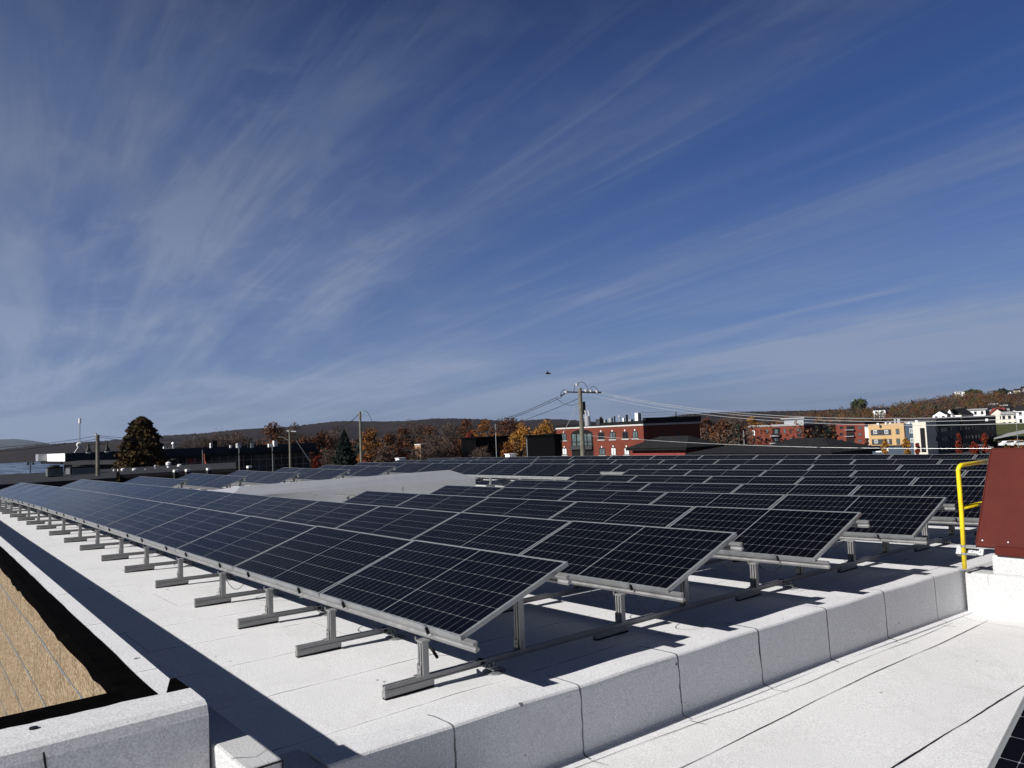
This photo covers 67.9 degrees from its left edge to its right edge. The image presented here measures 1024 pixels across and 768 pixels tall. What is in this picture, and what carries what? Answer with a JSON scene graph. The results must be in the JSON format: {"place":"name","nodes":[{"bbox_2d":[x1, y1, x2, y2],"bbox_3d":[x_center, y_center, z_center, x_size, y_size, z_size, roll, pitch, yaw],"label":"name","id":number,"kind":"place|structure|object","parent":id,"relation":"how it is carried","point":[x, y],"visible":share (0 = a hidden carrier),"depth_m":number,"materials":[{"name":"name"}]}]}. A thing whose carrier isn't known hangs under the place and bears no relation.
{"place":"outdoors","nodes":[
{"label":"outdoors","id":0,"kind":"place"},
{"bbox_2d":[0,439,48,449],"bbox_3d":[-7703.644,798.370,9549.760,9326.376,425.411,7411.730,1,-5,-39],"label":"mountains","id":1,"kind":"structure","parent":0,"point":[6,443],"depth_m":9805.83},
{"bbox_2d":[0,462,63,474],"bbox_3d":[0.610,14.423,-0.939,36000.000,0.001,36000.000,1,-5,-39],"label":"lake","id":2,"kind":"structure","parent":0,"point":[18,468],"depth_m":792.13,"materials":[{"name":"blue liquid"}]},
{"bbox_2d":[0,407,892,462],"bbox_3d":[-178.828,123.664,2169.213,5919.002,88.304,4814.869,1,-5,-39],"label":"hills","id":3,"kind":"structure","parent":0,"point":[25,454],"depth_m":2112.95,"materials":[{"name":"plant"}]},
{"bbox_2d":[18,441,1003,462],"bbox_3d":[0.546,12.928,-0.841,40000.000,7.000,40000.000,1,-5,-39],"label":"ground","id":4,"kind":"structure","parent":0,"point":[969,452],"depth_m":208.56,"materials":[{"name":"concrete"}]},
{"bbox_2d":[0,469,115,489],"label":"flat roof block","id":5,"kind":"structure","parent":4,"relation":"on","point":[41,478],"depth_m":48.72,"materials":[{"name":"grey fabric"}]},
{"bbox_2d":[46,465,62,476],"bbox_3d":[-31.805,6.712,52.811,0.921,2.124,0.921,1,-5,-39],"label":"rooftop condenser","id":6,"kind":"object","parent":5,"relation":"on","point":[54,470],"visible":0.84,"depth_m":52.55,"materials":[{"name":"metal"}]},
{"bbox_2d":[66,464,95,474],"bbox_3d":[-32.301,7.088,57.133,1.928,2.036,1.928,1,-5,-39],"label":"rooftop condenser","id":7,"kind":"object","parent":5,"relation":"on","point":[83,469],"visible":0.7,"depth_m":56.49,"materials":[{"name":"metal"}]},
{"bbox_2d":[85,433,109,475],"bbox_3d":[-27.498,8.834,50.487,1.645,11.187,0.395,-2,-4,0],"label":"utility pole","id":8,"kind":"object","parent":4,"relation":"on","point":[97,444],"visible":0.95,"depth_m":50.69,"materials":[{"name":"brown wood"}]},
{"bbox_2d":[63,459,175,468],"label":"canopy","id":9,"kind":"object","parent":4,"relation":"on","point":[106,464],"visible":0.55,"depth_m":94.84,"materials":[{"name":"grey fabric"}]},
{"bbox_2d":[110,416,171,481],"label":"cedar tree","id":10,"kind":"object","parent":4,"relation":"on","point":[138,452],"visible":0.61,"depth_m":81.18,"materials":[{"name":"green plant"}]},
{"bbox_2d":[36,440,319,471],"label":"office building","id":11,"kind":"structure","parent":4,"relation":"on","point":[257,457],"depth_m":153.17,"materials":[{"name":"black paint"}]},
{"bbox_2d":[120,462,235,482],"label":"flat roof block","id":12,"kind":"structure","parent":4,"relation":"on","point":[127,474],"depth_m":58.32,"materials":[{"name":"grey fabric"}]},
{"bbox_2d":[179,434,210,447],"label":"bare tree","id":13,"kind":"object","parent":4,"relation":"on","point":[202,442],"visible":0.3,"depth_m":220.50,"materials":[{"name":"brown plant"}]},
{"bbox_2d":[201,431,238,446],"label":"bare tree","id":14,"kind":"object","parent":4,"relation":"on","point":[227,443],"visible":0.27,"depth_m":232.40,"materials":[{"name":"brown plant"}]},
{"bbox_2d":[226,431,255,445],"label":"bare tree","id":15,"kind":"object","parent":4,"relation":"on","point":[244,440],"visible":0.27,"depth_m":238.88,"materials":[{"name":"brown plant"}]},
{"bbox_2d":[255,421,295,444],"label":"autumn tree","id":16,"kind":"object","parent":4,"relation":"on","point":[275,431],"visible":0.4,"depth_m":199.30,"materials":[{"name":"brown plant"}]},
{"bbox_2d":[278,430,309,467],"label":"utility pole","id":17,"kind":"object","parent":4,"relation":"on","point":[290,462],"visible":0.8,"depth_m":112.79,"materials":[{"name":"grey wood"}]},
{"bbox_2d":[282,422,306,443],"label":"bare tree","id":18,"kind":"object","parent":4,"relation":"on","point":[290,427],"visible":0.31,"depth_m":205.75,"materials":[{"name":"brown plant"}]},
{"bbox_2d":[296,436,321,468],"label":"autumn tree","id":19,"kind":"object","parent":4,"relation":"on","point":[304,440],"visible":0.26,"depth_m":192.36,"materials":[{"name":"brown plant"}]},
{"bbox_2d":[308,429,336,465],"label":"autumn tree","id":20,"kind":"object","parent":4,"relation":"on","point":[322,440],"visible":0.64,"depth_m":211.28,"materials":[{"name":"brown plant"}]},
{"bbox_2d":[319,448,335,465],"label":"bare tree","id":21,"kind":"object","parent":4,"relation":"on","point":[327,460],"visible":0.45,"depth_m":153.86,"materials":[{"name":"brown plant"}]},
{"bbox_2d":[325,425,348,454],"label":"bare tree","id":22,"kind":"object","parent":4,"relation":"on","point":[335,437],"visible":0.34,"depth_m":227.78,"materials":[{"name":"brown plant"}]},
{"bbox_2d":[331,429,357,464],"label":"spruce tree","id":23,"kind":"object","parent":4,"relation":"on","point":[345,453],"visible":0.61,"depth_m":120.81,"materials":[{"name":"green plant"}]},
{"bbox_2d":[343,411,371,461],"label":"utility pole","id":24,"kind":"object","parent":4,"relation":"on","point":[360,440],"visible":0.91,"depth_m":102.66,"materials":[{"name":"brown wood"}]},
{"bbox_2d":[356,427,385,462],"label":"autumn tree","id":25,"kind":"object","parent":4,"relation":"on","point":[368,438],"visible":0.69,"depth_m":184.95,"materials":[{"name":"orange plant"}]},
{"bbox_2d":[373,447,392,462],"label":"bare tree","id":26,"kind":"object","parent":4,"relation":"on","point":[380,456],"visible":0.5,"depth_m":137.43,"materials":[{"name":"brown plant"}]},
{"bbox_2d":[356,447,414,462],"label":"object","id":27,"kind":"structure","parent":4,"relation":"on","point":[408,450],"depth_m":191.97,"materials":[{"name":"red"}]},
{"bbox_2d":[371,432,408,462],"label":"autumn tree","id":28,"kind":"object","parent":4,"relation":"on","point":[393,442],"visible":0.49,"depth_m":176.66,"materials":[{"name":"brown plant"}]},
{"bbox_2d":[393,426,417,448],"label":"autumn tree","id":29,"kind":"object","parent":4,"relation":"on","point":[402,431],"visible":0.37,"depth_m":206.55,"materials":[{"name":"brown plant"}]},
{"bbox_2d":[402,419,424,447],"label":"bare tree","id":30,"kind":"object","parent":4,"relation":"on","point":[417,430],"visible":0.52,"depth_m":226.99,"materials":[{"name":"brown plant"}]},
{"bbox_2d":[408,447,427,459],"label":"bare tree","id":31,"kind":"object","parent":4,"relation":"on","point":[413,456],"visible":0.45,"depth_m":147.39,"materials":[{"name":"brown plant"}]},
{"bbox_2d":[409,425,439,449],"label":"autumn tree","id":32,"kind":"object","parent":4,"relation":"on","point":[428,431],"visible":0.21,"depth_m":197.59,"materials":[{"name":"brown plant"}]},
{"bbox_2d":[420,434,457,458],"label":"bare tree","id":33,"kind":"object","parent":4,"relation":"on","point":[442,450],"visible":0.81,"depth_m":162.90,"materials":[{"name":"brown plant"}]},
{"bbox_2d":[436,419,465,457],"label":"bare tree","id":34,"kind":"object","parent":4,"relation":"on","point":[448,430],"visible":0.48,"depth_m":212.41,"materials":[{"name":"brown plant"}]},
{"bbox_2d":[450,418,480,457],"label":"autumn tree","id":35,"kind":"object","parent":4,"relation":"on","point":[462,428],"visible":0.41,"depth_m":203.44,"materials":[{"name":"brown plant"}]},
{"bbox_2d":[103,419,840,467],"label":"shore woodland","id":36,"kind":"object","parent":4,"relation":"on","point":[739,440],"visible":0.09,"depth_m":290.95,"materials":[{"name":"orange plant"}]},
{"bbox_2d":[464,418,496,436],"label":"autumn tree","id":37,"kind":"object","parent":4,"relation":"on","point":[483,428],"visible":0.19,"depth_m":199.07,"materials":[{"name":"orange plant"}]},
{"bbox_2d":[471,445,494,457],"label":"bare tree","id":38,"kind":"object","parent":4,"relation":"on","point":[479,453],"visible":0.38,"depth_m":148.67,"materials":[{"name":"brown plant"}]},
{"bbox_2d":[458,436,508,457],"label":"dark shed","id":39,"kind":"structure","parent":4,"relation":"on","point":[468,444],"depth_m":166.70,"materials":[{"name":"metal"}]},
{"bbox_2d":[488,417,527,453],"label":"autumn tree","id":40,"kind":"object","parent":4,"relation":"on","point":[508,427],"visible":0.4,"depth_m":213.83,"materials":[{"name":"brown plant"}]},
{"bbox_2d":[500,440,519,456],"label":"autumn tree","id":41,"kind":"object","parent":4,"relation":"on","point":[508,445],"visible":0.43,"depth_m":159.44,"materials":[{"name":"orange plant"}]},
{"bbox_2d":[0,474,1023,767],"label":"flat roof building","id":42,"kind":"structure","parent":4,"relation":"on","point":[902,660],"depth_m":6.27,"materials":[{"name":"stone"}]},
{"bbox_2d":[17,515,60,520],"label":"base rail","id":43,"kind":"object","parent":42,"relation":"on","point":[29,518],"visible":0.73,"depth_m":21.53,"materials":[{"name":"metal"}]},
{"bbox_2d":[26,519,70,524],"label":"base rail","id":44,"kind":"object","parent":42,"relation":"on","point":[40,522],"visible":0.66,"depth_m":20.14,"materials":[{"name":"metal"}]},
{"bbox_2d":[36,523,84,529],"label":"base rail","id":45,"kind":"object","parent":42,"relation":"on","point":[52,526],"visible":0.39,"depth_m":18.74,"materials":[{"name":"metal"}]},
{"bbox_2d":[49,528,100,535],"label":"base rail","id":46,"kind":"object","parent":42,"relation":"on","point":[59,532],"visible":0.38,"depth_m":17.28,"materials":[{"name":"metal"}]},
{"bbox_2d":[64,534,118,542],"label":"base rail","id":47,"kind":"object","parent":42,"relation":"on","point":[78,539],"visible":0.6,"depth_m":15.82,"materials":[{"name":"metal"}]},
{"bbox_2d":[79,541,140,550],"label":"base rail","id":48,"kind":"object","parent":42,"relation":"on","point":[97,546],"visible":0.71,"depth_m":14.52,"materials":[{"name":"metal"}]},
{"bbox_2d":[101,550,167,560],"bbox_3d":[1.419,3.119,19.458,21.328,0.291,0.198,1,-5,-39],"label":"base rail","id":49,"kind":"object","parent":42,"relation":"on","point":[110,557],"visible":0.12,"depth_m":13.05,"materials":[{"name":"metal"}]},
{"bbox_2d":[124,559,197,572],"bbox_3d":[2.462,2.990,18.186,21.334,0.275,0.198,1,-5,-39],"label":"base rail","id":50,"kind":"object","parent":42,"relation":"on","point":[141,567],"visible":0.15,"depth_m":11.78,"materials":[{"name":"metal"}]},
{"bbox_2d":[155,572,235,587],"bbox_3d":[3.568,2.852,16.837,21.340,0.256,0.198,1,-5,-39],"label":"base rail","id":51,"kind":"object","parent":42,"relation":"on","point":[163,583],"visible":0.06,"depth_m":10.41,"materials":[{"name":"metal"}]},
{"bbox_2d":[176,473,246,489],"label":"solar panel row","id":52,"kind":"object","parent":42,"relation":"on","point":[205,481],"visible":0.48,"depth_m":30.50,"materials":[{"name":"glass"}]},
{"bbox_2d":[194,587,283,607],"bbox_3d":[4.643,2.715,15.527,21.346,0.236,0.198,1,-5,-39],"label":"base rail","id":53,"kind":"object","parent":42,"relation":"on","point":[209,601],"visible":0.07,"depth_m":9.10,"materials":[{"name":"metal"}]},
{"bbox_2d":[228,470,299,487],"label":"solar panel row","id":54,"kind":"object","parent":42,"relation":"on","point":[258,477],"visible":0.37,"depth_m":31.84,"materials":[{"name":"glass"}]},
{"bbox_2d":[237,604,332,629],"bbox_3d":[5.559,2.597,14.410,21.352,0.218,0.198,1,-5,-39],"label":"base rail","id":55,"kind":"object","parent":42,"relation":"on","point":[251,621],"visible":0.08,"depth_m":7.98,"materials":[{"name":"metal"}]},
{"bbox_2d":[274,467,350,482],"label":"solar panel row","id":56,"kind":"object","parent":42,"relation":"on","point":[308,474],"visible":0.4,"depth_m":33.00,"materials":[{"name":"glass"}]},
{"bbox_2d":[209,470,477,501],"bbox_3d":[-6.888,3.503,24.475,6.940,1.205,10.180,1,-5,-39],"label":"roof surface","id":57,"kind":"object","parent":42,"relation":"on","point":[429,482],"visible":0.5,"depth_m":21.19,"materials":[{"name":"concrete"}]},
{"bbox_2d":[317,465,395,478],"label":"solar panel row","id":58,"kind":"object","parent":42,"relation":"on","point":[359,471],"visible":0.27,"depth_m":34.14,"materials":[{"name":"glass"}]},
{"bbox_2d":[295,558,739,657],"bbox_3d":[6.475,2.477,13.292,21.358,0.200,0.198,1,-5,-39],"label":"base rail","id":59,"kind":"object","parent":42,"relation":"on","point":[311,648],"visible":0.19,"depth_m":7.10,"materials":[{"name":"metal"}]},
{"bbox_2d":[354,462,987,484],"bbox_3d":[1.848,3.214,27.052,1.167,0.839,32.430,1,-5,-39],"label":"solar panel row","id":60,"kind":"object","parent":42,"relation":"on","point":[490,471],"visible":0.36,"depth_m":26.50,"materials":[{"name":"glass"}]},
{"bbox_2d":[382,528,977,700],"bbox_3d":[7.442,2.353,12.113,21.364,0.195,0.199,1,-5,-39],"label":"base rail","id":61,"kind":"object","parent":42,"relation":"on","point":[400,688],"visible":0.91,"depth_m":6.90,"materials":[{"name":"metal"}]},
{"bbox_2d":[61,479,743,623],"bbox_3d":[-8.442,3.090,19.339,1.176,0.849,32.430,1,-5,-39],"label":"solar panel row","id":62,"kind":"object","parent":61,"relation":"on","point":[655,562],"visible":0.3,"depth_m":8.96,"materials":[{"name":"glass"}]},
{"bbox_2d":[335,491,869,587],"bbox_3d":[-0.495,2.354,13.053,1.172,0.853,12.930,1,-5,-39],"label":"solar panel row","id":63,"kind":"object","parent":61,"relation":"on","point":[800,540],"visible":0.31,"depth_m":9.69,"materials":[{"name":"glass"}]},
{"bbox_2d":[504,480,983,541],"bbox_3d":[3.314,2.362,15.163,1.168,0.874,11.730,1,-5,-39],"label":"solar panel row","id":64,"kind":"object","parent":61,"relation":"on","point":[971,494],"visible":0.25,"depth_m":13.26,"materials":[{"name":"glass"}]},
{"bbox_2d":[385,459,987,480],"bbox_3d":[3.553,3.220,28.351,1.167,0.804,32.430,1,-5,-39],"label":"solar panel row","id":65,"kind":"object","parent":42,"relation":"on","point":[783,461],"visible":0.18,"depth_m":25.13,"materials":[{"name":"glass"}]},
{"bbox_2d":[430,485,955,561],"bbox_3d":[1.593,2.337,13.886,1.170,0.867,11.730,1,-5,-39],"label":"solar panel row","id":66,"kind":"object","parent":42,"relation":"on","point":[898,519],"visible":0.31,"depth_m":11.10,"materials":[{"name":"glass"}]},
{"bbox_2d":[428,454,988,459],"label":"solar panel row","id":67,"kind":"object","parent":42,"relation":"on","point":[897,456],"visible":0.12,"depth_m":26.42,"materials":[{"name":"glass"}]},
{"bbox_2d":[565,474,985,485],"bbox_3d":[4.997,2.386,16.488,1.168,0.866,11.730,1,-5,-39],"label":"solar panel row","id":68,"kind":"object","parent":42,"relation":"on","point":[805,480],"visible":0.23,"depth_m":16.16,"materials":[{"name":"glass"}]},
{"bbox_2d":[600,469,986,477],"bbox_3d":[6.401,2.442,18.152,1.168,0.859,12.680,1,-5,-39],"label":"solar panel row","id":69,"kind":"object","parent":42,"relation":"on","point":[876,473],"visible":0.24,"depth_m":17.96,"materials":[{"name":"glass"}]},
{"bbox_2d":[956,448,1023,619],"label":"roof hatch","id":70,"kind":"object","parent":42,"relation":"on","point":[995,587],"visible":0.98,"depth_m":8.99,"materials":[{"name":"red paint"}]},
{"bbox_2d":[956,459,988,568],"bbox_3d":[5.939,1.575,9.492,1.431,1.266,0.170,1,-5,-39],"label":"safety rail","id":71,"kind":"object","parent":70,"relation":"attached to","point":[963,545],"visible":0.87,"depth_m":9.09,"materials":[{"name":"metal"}]},
{"bbox_2d":[987,697,1023,767],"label":"solar panel row","id":72,"kind":"object","parent":42,"relation":"on","point":[1009,752],"visible":1,"depth_m":4.07,"materials":[{"name":"glass"}]},
{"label":"base rail","id":73,"kind":"object","parent":42,"relation":"on","visible":0},
{"bbox_2d":[124,476,188,487],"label":"solar panel row","id":74,"kind":"object","parent":73,"relation":"on","point":[164,482],"visible":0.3,"depth_m":29.62,"materials":[{"name":"glass"}]},
{"bbox_2d":[0,483,571,677],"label":"solar panel row","id":75,"kind":"object","parent":73,"relation":"on","point":[454,595],"visible":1,"depth_m":7.73,"materials":[{"name":"glass"}]},
{"bbox_2d":[508,423,533,456],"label":"autumn tree","id":76,"kind":"object","parent":4,"relation":"on","point":[520,449],"visible":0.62,"depth_m":184.13,"materials":[{"name":"orange plant"}]},
{"bbox_2d":[523,434,561,456],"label":"dark shed","id":77,"kind":"structure","parent":4,"relation":"on","point":[539,445],"depth_m":166.80,"materials":[{"name":"metal"}]},
{"bbox_2d":[529,419,556,434],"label":"autumn tree","id":78,"kind":"object","parent":4,"relation":"on","point":[545,427],"visible":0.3,"depth_m":193.83,"materials":[{"name":"orange plant"}]},
{"bbox_2d":[556,382,600,455],"bbox_3d":[5.640,6.764,61.315,3.740,13.932,0.749,-3,-4,4],"label":"utility pole","id":79,"kind":"object","parent":4,"relation":"on","point":[582,409],"visible":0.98,"depth_m":61.58,"materials":[{"name":"grey wood"}]},
{"bbox_2d":[587,435,990,448],"bbox_3d":[18.980,3.506,48.555,37.176,1.576,0.021,-6,-5,44],"label":"power line","id":80,"kind":"object","parent":79,"relation":"attached to","point":[839,447],"visible":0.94,"depth_m":44.65,"materials":[{"name":"metal"}]},
{"bbox_2d":[593,395,1019,425],"bbox_3d":[17.424,1.105,46.309,0.027,3.449,37.996,0,-5,-36],"label":"power line","id":81,"kind":"object","parent":79,"relation":"attached to","point":[804,422],"visible":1,"depth_m":46.12,"materials":[{"name":"metal"}]},
{"bbox_2d":[600,393,1023,421],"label":"power line","id":82,"kind":"object","parent":79,"relation":"attached to","point":[837,420],"visible":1,"depth_m":42.84,"materials":[{"name":"metal"}]},
{"bbox_2d":[601,392,1023,418],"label":"power line","id":83,"kind":"object","parent":79,"relation":"attached to","point":[826,417],"visible":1,"depth_m":43.33,"materials":[{"name":"metal"}]},
{"bbox_2d":[555,411,700,455],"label":"brick building","id":84,"kind":"structure","parent":4,"relation":"on","point":[632,431],"depth_m":154.84,"materials":[{"name":"brick"}]},
{"bbox_2d":[626,436,724,454],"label":"hip roof house","id":85,"kind":"structure","parent":4,"relation":"on","point":[662,445],"depth_m":93.14,"materials":[{"name":"grey"}]},
{"bbox_2d":[700,416,715,439],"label":"autumn tree","id":86,"kind":"object","parent":4,"relation":"on","point":[705,420],"visible":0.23,"depth_m":318.27,"materials":[{"name":"brown plant"}]},
{"bbox_2d":[709,419,734,441],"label":"autumn tree","id":87,"kind":"object","parent":4,"relation":"on","point":[720,421],"visible":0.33,"depth_m":306.54,"materials":[{"name":"brown plant"}]},
{"bbox_2d":[685,445,765,454],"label":"hip roof house","id":88,"kind":"structure","parent":4,"relation":"on","point":[731,450],"depth_m":85.98,"materials":[{"name":"grey"}]},
{"bbox_2d":[722,411,747,437],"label":"bare tree","id":89,"kind":"object","parent":4,"relation":"on","point":[740,421],"visible":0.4,"depth_m":323.65,"materials":[{"name":"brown plant"}]},
{"bbox_2d":[748,417,836,444],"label":"brick building","id":90,"kind":"structure","parent":4,"relation":"on","point":[780,429],"depth_m":283.98,"materials":[{"name":"red brick"}]},
{"bbox_2d":[739,438,880,454],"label":"hip roof house","id":91,"kind":"structure","parent":4,"relation":"on","point":[802,446],"depth_m":72.48,"materials":[{"name":"grey"}]},
{"bbox_2d":[835,420,886,443],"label":"brick building","id":92,"kind":"structure","parent":4,"relation":"on","point":[852,433],"depth_m":264.16,"materials":[{"name":"red brick"}]},
{"bbox_2d":[901,437,910,453],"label":"autumn tree","id":93,"kind":"object","parent":4,"relation":"on","point":[906,444],"visible":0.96,"depth_m":189.19,"materials":[{"name":"orange plant"}]},
{"bbox_2d":[868,415,997,454],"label":"apartment building","id":94,"kind":"structure","parent":4,"relation":"on","point":[942,432],"depth_m":209.76,"materials":[{"name":"beige stone"}]},
{"bbox_2d":[955,433,963,453],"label":"autumn tree","id":95,"kind":"object","parent":4,"relation":"on","point":[958,445],"visible":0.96,"depth_m":176.19,"materials":[{"name":"red plant"}]},
{"bbox_2d":[969,442,980,453],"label":"autumn tree","id":96,"kind":"object","parent":4,"relation":"on","point":[974,451],"visible":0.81,"depth_m":169.91,"materials":[{"name":"red plant"}]},
{"bbox_2d":[979,433,988,453],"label":"autumn tree","id":97,"kind":"object","parent":4,"relation":"on","point":[984,438],"visible":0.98,"depth_m":171.83,"materials":[{"name":"red plant"}]},
{"bbox_2d":[0,0,1023,443],"label":"sky","id":98,"kind":"structure","parent":0,"point":[216,215],"materials":[{"name":"blue"}]},
{"bbox_2d":[806,394,1023,422],"bbox_3d":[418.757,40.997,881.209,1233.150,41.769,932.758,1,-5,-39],"label":"town hill","id":99,"kind":"structure","parent":0,"point":[1013,397],"depth_m":582.07,"materials":[{"name":"plant"}]},
{"bbox_2d":[850,397,867,409],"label":"autumn tree","id":100,"kind":"object","parent":99,"relation":"on","point":[859,403],"visible":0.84,"depth_m":816.42,"materials":[{"name":"green plant"}]},
{"bbox_2d":[727,388,1023,443],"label":"hillside woodland","id":101,"kind":"object","parent":99,"relation":"on","point":[923,405],"visible":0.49,"depth_m":552.92,"materials":[{"name":"orange plant"}]},
{"bbox_2d":[945,408,974,416],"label":"house","id":102,"kind":"structure","parent":99,"relation":"on","point":[962,411],"depth_m":332.52,"materials":[{"name":"white paint"}]},
{"bbox_2d":[967,408,990,415],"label":"hill house","id":103,"kind":"structure","parent":99,"relation":"on","point":[981,412],"depth_m":357.36,"materials":[{"name":"white paint"}]},
{"bbox_2d":[999,411,1015,422],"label":"hill house","id":104,"kind":"structure","parent":99,"relation":"on","point":[1011,418],"depth_m":328.31,"materials":[{"name":"white paint"}]},
{"bbox_2d":[1014,405,1023,422],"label":"hill house","id":105,"kind":"structure","parent":99,"relation":"on","point":[1019,409],"depth_m":320.73,"materials":[{"name":"white paint"}]},
{"bbox_2d":[993,423,1023,440],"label":"grass bank","id":106,"kind":"structure","parent":0,"point":[1002,428],"depth_m":265.28,"materials":[{"name":"plant"}]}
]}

